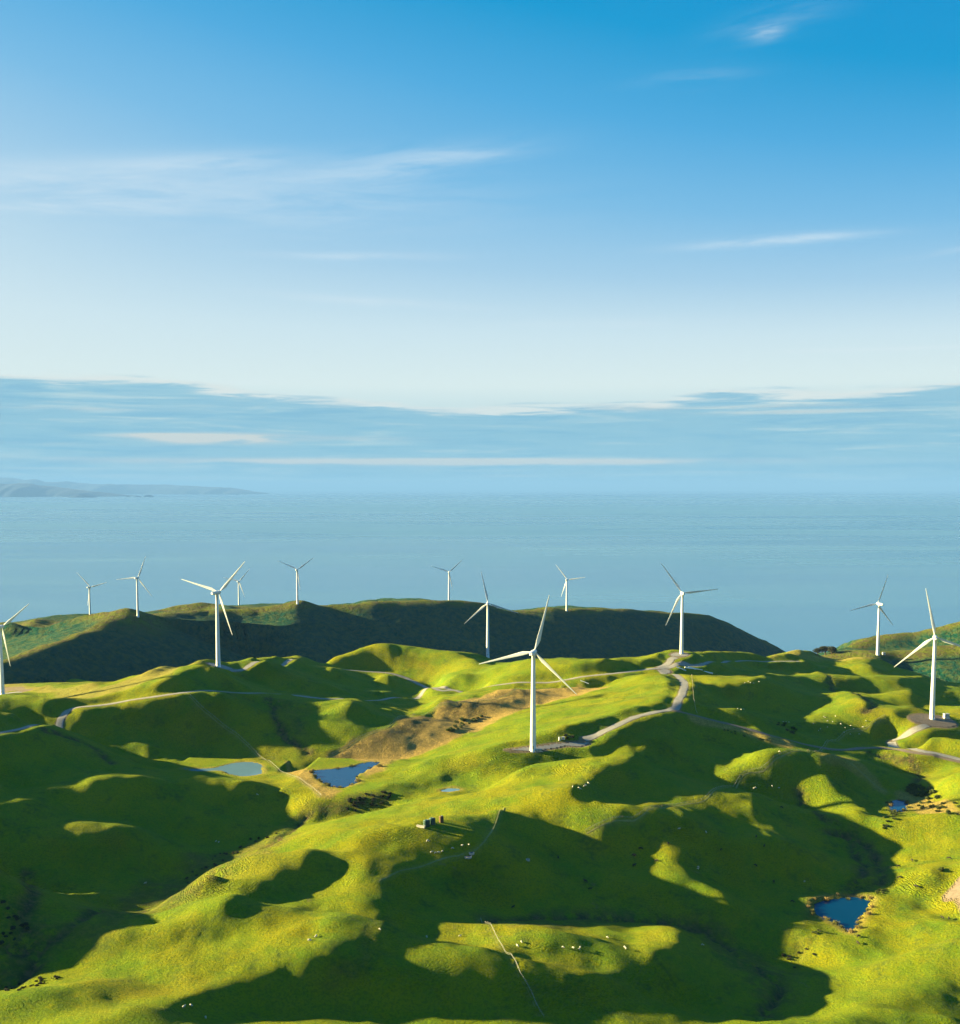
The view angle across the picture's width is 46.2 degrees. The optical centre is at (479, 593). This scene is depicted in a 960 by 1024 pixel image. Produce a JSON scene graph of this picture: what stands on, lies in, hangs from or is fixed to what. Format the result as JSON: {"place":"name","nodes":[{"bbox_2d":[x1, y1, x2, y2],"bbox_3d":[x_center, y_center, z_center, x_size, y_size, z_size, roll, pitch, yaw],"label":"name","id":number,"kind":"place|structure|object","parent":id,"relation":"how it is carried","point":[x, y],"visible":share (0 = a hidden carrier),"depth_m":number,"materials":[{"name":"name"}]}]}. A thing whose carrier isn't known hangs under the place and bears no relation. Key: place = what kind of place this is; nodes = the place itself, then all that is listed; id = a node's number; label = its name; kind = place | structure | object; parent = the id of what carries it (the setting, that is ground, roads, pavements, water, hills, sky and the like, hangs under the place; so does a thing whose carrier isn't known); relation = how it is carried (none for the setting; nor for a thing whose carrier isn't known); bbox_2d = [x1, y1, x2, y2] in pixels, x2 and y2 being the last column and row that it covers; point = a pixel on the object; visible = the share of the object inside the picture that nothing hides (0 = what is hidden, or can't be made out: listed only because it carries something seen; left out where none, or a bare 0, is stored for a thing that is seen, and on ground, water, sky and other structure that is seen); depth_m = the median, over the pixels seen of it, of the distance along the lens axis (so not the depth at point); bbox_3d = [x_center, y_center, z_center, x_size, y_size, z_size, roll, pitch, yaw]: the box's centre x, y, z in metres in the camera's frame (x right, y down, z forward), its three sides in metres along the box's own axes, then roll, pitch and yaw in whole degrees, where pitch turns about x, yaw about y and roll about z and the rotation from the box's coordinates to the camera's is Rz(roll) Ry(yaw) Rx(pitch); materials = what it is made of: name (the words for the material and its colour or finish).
{"place":"outdoors","nodes":[
{"label":"outdoors","id":0,"kind":"place"},
{"bbox_2d":[0,477,268,494],"bbox_3d":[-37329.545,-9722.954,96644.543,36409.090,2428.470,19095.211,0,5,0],"label":"distant mountains","id":1,"kind":"structure","parent":0,"point":[140,489],"depth_m":92790.19,"materials":[{"name":"blue"}]},
{"bbox_2d":[184,762,262,775],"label":"silted pond","id":2,"kind":"structure","parent":0,"point":[245,768],"depth_m":878.64,"materials":[{"name":"liquid"}]},
{"bbox_2d":[189,696,319,796],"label":"fence track","id":3,"kind":"structure","parent":0,"point":[244,742],"depth_m":943.75,"materials":[{"name":"brown soil"}]},
{"bbox_2d":[230,659,452,690],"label":"hill road","id":4,"kind":"structure","parent":0,"point":[288,660],"depth_m":1271.78,"materials":[{"name":"grey gravel"}]},
{"bbox_2d":[313,762,379,787],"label":"farm pond","id":5,"kind":"structure","parent":0,"point":[343,777],"depth_m":843.94,"materials":[{"name":"liquid"}]},
{"bbox_2d":[0,660,798,732],"bbox_3d":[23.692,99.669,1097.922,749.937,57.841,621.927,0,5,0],"label":"access road","id":6,"kind":"structure","parent":0,"point":[60,718],"depth_m":1155.42,"materials":[{"name":"grey gravel"}]},
{"bbox_2d":[379,808,503,880],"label":"slope track","id":7,"kind":"structure","parent":0,"point":[474,850],"depth_m":612.80,"materials":[{"name":"grey gravel"}]},
{"bbox_2d":[333,686,562,755],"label":"pasture track","id":8,"kind":"structure","parent":0,"point":[414,714],"depth_m":973.38,"materials":[{"name":"brown soil"}]},
{"bbox_2d":[441,788,459,791],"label":"pond","id":9,"kind":"structure","parent":0,"point":[449,789],"depth_m":799.40,"materials":[{"name":"liquid"}]},
{"bbox_2d":[0,643,959,1023],"bbox_3d":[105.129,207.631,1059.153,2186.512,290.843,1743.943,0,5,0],"label":"hill terrain","id":10,"kind":"structure","parent":0,"point":[118,821],"depth_m":677.29,"materials":[{"name":"green plant"}]},
{"bbox_2d":[0,604,28,694],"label":"wind turbine","id":11,"kind":"object","parent":10,"relation":"on","point":[2,689],"visible":0.95,"depth_m":1006.66,"materials":[{"name":"grey metal"}]},
{"bbox_2d":[208,663,232,669],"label":"hill turbine pad","id":12,"kind":"object","parent":10,"relation":"on","point":[222,666],"visible":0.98,"depth_m":1103.53,"materials":[{"name":"grey gravel"}]},
{"bbox_2d":[182,562,244,666],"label":"wind turbine","id":13,"kind":"object","parent":12,"relation":"on","point":[218,659],"visible":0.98,"depth_m":1097.41,"materials":[{"name":"grey metal"}]},
{"bbox_2d":[202,706,321,795],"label":"wire fence","id":14,"kind":"object","parent":10,"relation":"on","point":[271,762],"visible":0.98,"depth_m":884.52,"materials":[{"name":"grey metal"}]},
{"bbox_2d":[423,819,429,826],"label":"water tank","id":15,"kind":"object","parent":10,"relation":"on","point":[426,822],"visible":1,"depth_m":629.37,"materials":[{"name":"green plastic"}]},
{"bbox_2d":[429,817,435,824],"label":"water tank","id":16,"kind":"object","parent":10,"relation":"on","point":[432,820],"visible":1,"depth_m":632.56,"materials":[{"name":"green plastic"}]},
{"bbox_2d":[439,815,443,822],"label":"water tank","id":17,"kind":"object","parent":10,"relation":"on","point":[441,819],"visible":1,"depth_m":637.73,"materials":[{"name":"brown metal"}]},
{"bbox_2d":[342,688,548,748],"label":"wire fence","id":18,"kind":"object","parent":10,"relation":"on","point":[429,710],"visible":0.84,"depth_m":1058.78,"materials":[{"name":"grey metal"}]},
{"bbox_2d":[464,572,516,657],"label":"wind turbine","id":19,"kind":"object","parent":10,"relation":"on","point":[487,635],"visible":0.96,"depth_m":2259.79,"materials":[{"name":"grey metal"}]},
{"bbox_2d":[481,921,542,1014],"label":"wire fence","id":20,"kind":"object","parent":10,"relation":"on","point":[513,957],"visible":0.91,"depth_m":492.34,"materials":[{"name":"grey metal"}]},
{"bbox_2d":[512,742,588,750],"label":"turbine pad","id":21,"kind":"object","parent":10,"relation":"on","point":[553,746],"visible":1,"depth_m":849.15,"materials":[{"name":"grey gravel"}]},
{"bbox_2d":[480,594,575,751],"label":"wind turbine","id":22,"kind":"object","parent":21,"relation":"on","point":[533,653],"visible":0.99,"depth_m":838.03,"materials":[{"name":"grey metal"}]},
{"bbox_2d":[671,653,687,655],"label":"summit turbine pad","id":23,"kind":"object","parent":10,"relation":"on","point":[678,654],"visible":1,"depth_m":1253.84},
{"bbox_2d":[661,563,716,653],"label":"wind turbine","id":24,"kind":"object","parent":23,"relation":"on","point":[682,617],"visible":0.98,"depth_m":1253.63,"materials":[{"name":"grey metal"}]},
{"bbox_2d":[588,749,807,827],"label":"wire fence","id":25,"kind":"object","parent":10,"relation":"on","point":[701,798],"visible":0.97,"depth_m":741.38,"materials":[{"name":"grey metal"}]},
{"bbox_2d":[812,648,822,654],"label":"tree","id":26,"kind":"object","parent":10,"relation":"on","point":[817,650],"visible":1,"depth_m":1643.13,"materials":[{"name":"green plant"}]},
{"bbox_2d":[818,646,829,654],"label":"tree","id":27,"kind":"object","parent":10,"relation":"on","point":[824,648],"visible":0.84,"depth_m":1742.81,"materials":[{"name":"green plant"}]},
{"bbox_2d":[827,646,837,654],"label":"tree","id":28,"kind":"object","parent":10,"relation":"on","point":[831,649],"visible":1,"depth_m":1728.98,"materials":[{"name":"green plant"}]},
{"bbox_2d":[909,714,955,726],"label":"turbine pad","id":29,"kind":"object","parent":10,"relation":"on","point":[938,721],"visible":1,"depth_m":1021.62,"materials":[{"name":"grey gravel"}]},
{"bbox_2d":[894,590,959,719],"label":"wind turbine","id":30,"kind":"object","parent":29,"relation":"on","point":[932,695],"visible":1,"depth_m":1021.67,"materials":[{"name":"grey metal"}]},
{"bbox_2d":[943,713,949,718],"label":"kiosk","id":31,"kind":"object","parent":29,"relation":"on","point":[946,715],"visible":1,"depth_m":1027.91,"materials":[{"name":"metal"}]},
{"bbox_2d":[945,880,959,901],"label":"bare clearing","id":32,"kind":"structure","parent":10,"relation":"on","point":[954,893],"depth_m":642.25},
{"bbox_2d":[0,490,959,653],"bbox_3d":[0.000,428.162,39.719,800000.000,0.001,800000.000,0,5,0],"label":"sea","id":33,"kind":"structure","parent":0,"point":[791,570],"depth_m":7655.58,"materials":[{"name":"liquid"}]},
{"bbox_2d":[0,483,133,496],"bbox_3d":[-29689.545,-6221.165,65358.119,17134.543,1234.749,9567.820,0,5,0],"label":"distant headland","id":34,"kind":"structure","parent":33,"relation":"on","point":[21,490],"depth_m":62879.14,"materials":[{"name":"blue"}]},
{"bbox_2d":[68,495,96,497],"bbox_3d":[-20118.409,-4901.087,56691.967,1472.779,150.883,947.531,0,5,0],"label":"islet","id":35,"kind":"object","parent":33,"relation":"on","point":[82,496],"visible":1,"depth_m":56587.37,"materials":[{"name":"blue"}]},
{"bbox_2d":[0,598,959,683],"bbox_3d":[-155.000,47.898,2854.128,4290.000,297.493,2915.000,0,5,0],"label":"ridge","id":36,"kind":"structure","parent":0,"point":[115,645],"depth_m":2178.80,"materials":[{"name":"green plant"}]},
{"bbox_2d":[79,575,106,614],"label":"wind turbine","id":37,"kind":"object","parent":36,"relation":"on","point":[89,587],"visible":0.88,"depth_m":2302.76,"materials":[{"name":"grey metal"}]},
{"bbox_2d":[117,556,151,616],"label":"wind turbine","id":38,"kind":"object","parent":36,"relation":"on","point":[137,599],"visible":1,"depth_m":1934.22,"materials":[{"name":"grey metal"}]},
{"bbox_2d":[223,571,247,604],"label":"wind turbine","id":39,"kind":"object","parent":36,"relation":"on","point":[238,588],"visible":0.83,"depth_m":2651.38,"materials":[{"name":"grey metal"}]},
{"bbox_2d":[279,558,312,603],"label":"wind turbine","id":40,"kind":"object","parent":36,"relation":"on","point":[297,580],"visible":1,"depth_m":2223.43,"materials":[{"name":"grey metal"}]},
{"bbox_2d":[432,561,460,599],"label":"wind turbine","id":41,"kind":"object","parent":36,"relation":"on","point":[449,578],"visible":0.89,"depth_m":2484.48,"materials":[{"name":"grey metal"}]},
{"bbox_2d":[556,565,583,610],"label":"wind turbine","id":42,"kind":"object","parent":36,"relation":"on","point":[566,579],"visible":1,"depth_m":2490.78,"materials":[{"name":"grey metal"}]},
{"bbox_2d":[850,576,892,655],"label":"wind turbine","id":43,"kind":"object","parent":36,"relation":"on","point":[878,630],"visible":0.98,"depth_m":1692.00,"materials":[{"name":"grey metal"}]},
{"bbox_2d":[0,0,959,489],"label":"sky","id":44,"kind":"structure","parent":0,"point":[245,244],"materials":[{"name":"blue"}]},
{"bbox_2d":[479,920,538,1014],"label":"meadow track","id":45,"kind":"structure","parent":0,"point":[513,964],"depth_m":478.02,"materials":[{"name":"brown soil"}]},
{"bbox_2d":[582,670,687,740],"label":"turbine road","id":46,"kind":"structure","parent":0,"point":[678,699],"depth_m":923.47,"materials":[{"name":"grey gravel"}]},
{"bbox_2d":[657,656,677,667],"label":"summit road","id":47,"kind":"structure","parent":0,"point":[670,660],"depth_m":1234.16,"materials":[{"name":"grey gravel"}]},
{"bbox_2d":[586,751,805,833],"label":"stock track","id":48,"kind":"structure","parent":0,"point":[761,771],"depth_m":743.52,"materials":[{"name":"brown soil"}]},
{"bbox_2d":[673,710,959,761],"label":"gravel track","id":49,"kind":"structure","parent":0,"point":[939,756],"depth_m":926.26,"materials":[{"name":"grey gravel"}]},
{"bbox_2d":[814,897,869,931],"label":"valley pond","id":50,"kind":"structure","parent":0,"point":[847,913],"depth_m":636.35,"materials":[{"name":"liquid"}]},
{"bbox_2d":[809,716,885,751],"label":"ridge track","id":51,"kind":"structure","parent":0,"point":[848,732],"depth_m":1011.62,"materials":[{"name":"brown soil"}]},
{"bbox_2d":[889,800,908,810],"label":"round pond","id":52,"kind":"structure","parent":0,"point":[898,805],"depth_m":822.23,"materials":[{"name":"liquid"}]},
{"bbox_2d":[891,724,929,740],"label":"dirt road","id":53,"kind":"structure","parent":0,"point":[909,732],"depth_m":1008.51,"materials":[{"name":"beige gravel"}]},
{"bbox_2d":[887,741,959,759],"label":"wide road","id":54,"kind":"structure","parent":0,"point":[892,744],"depth_m":924.92,"materials":[{"name":"beige gravel"}]}
]}

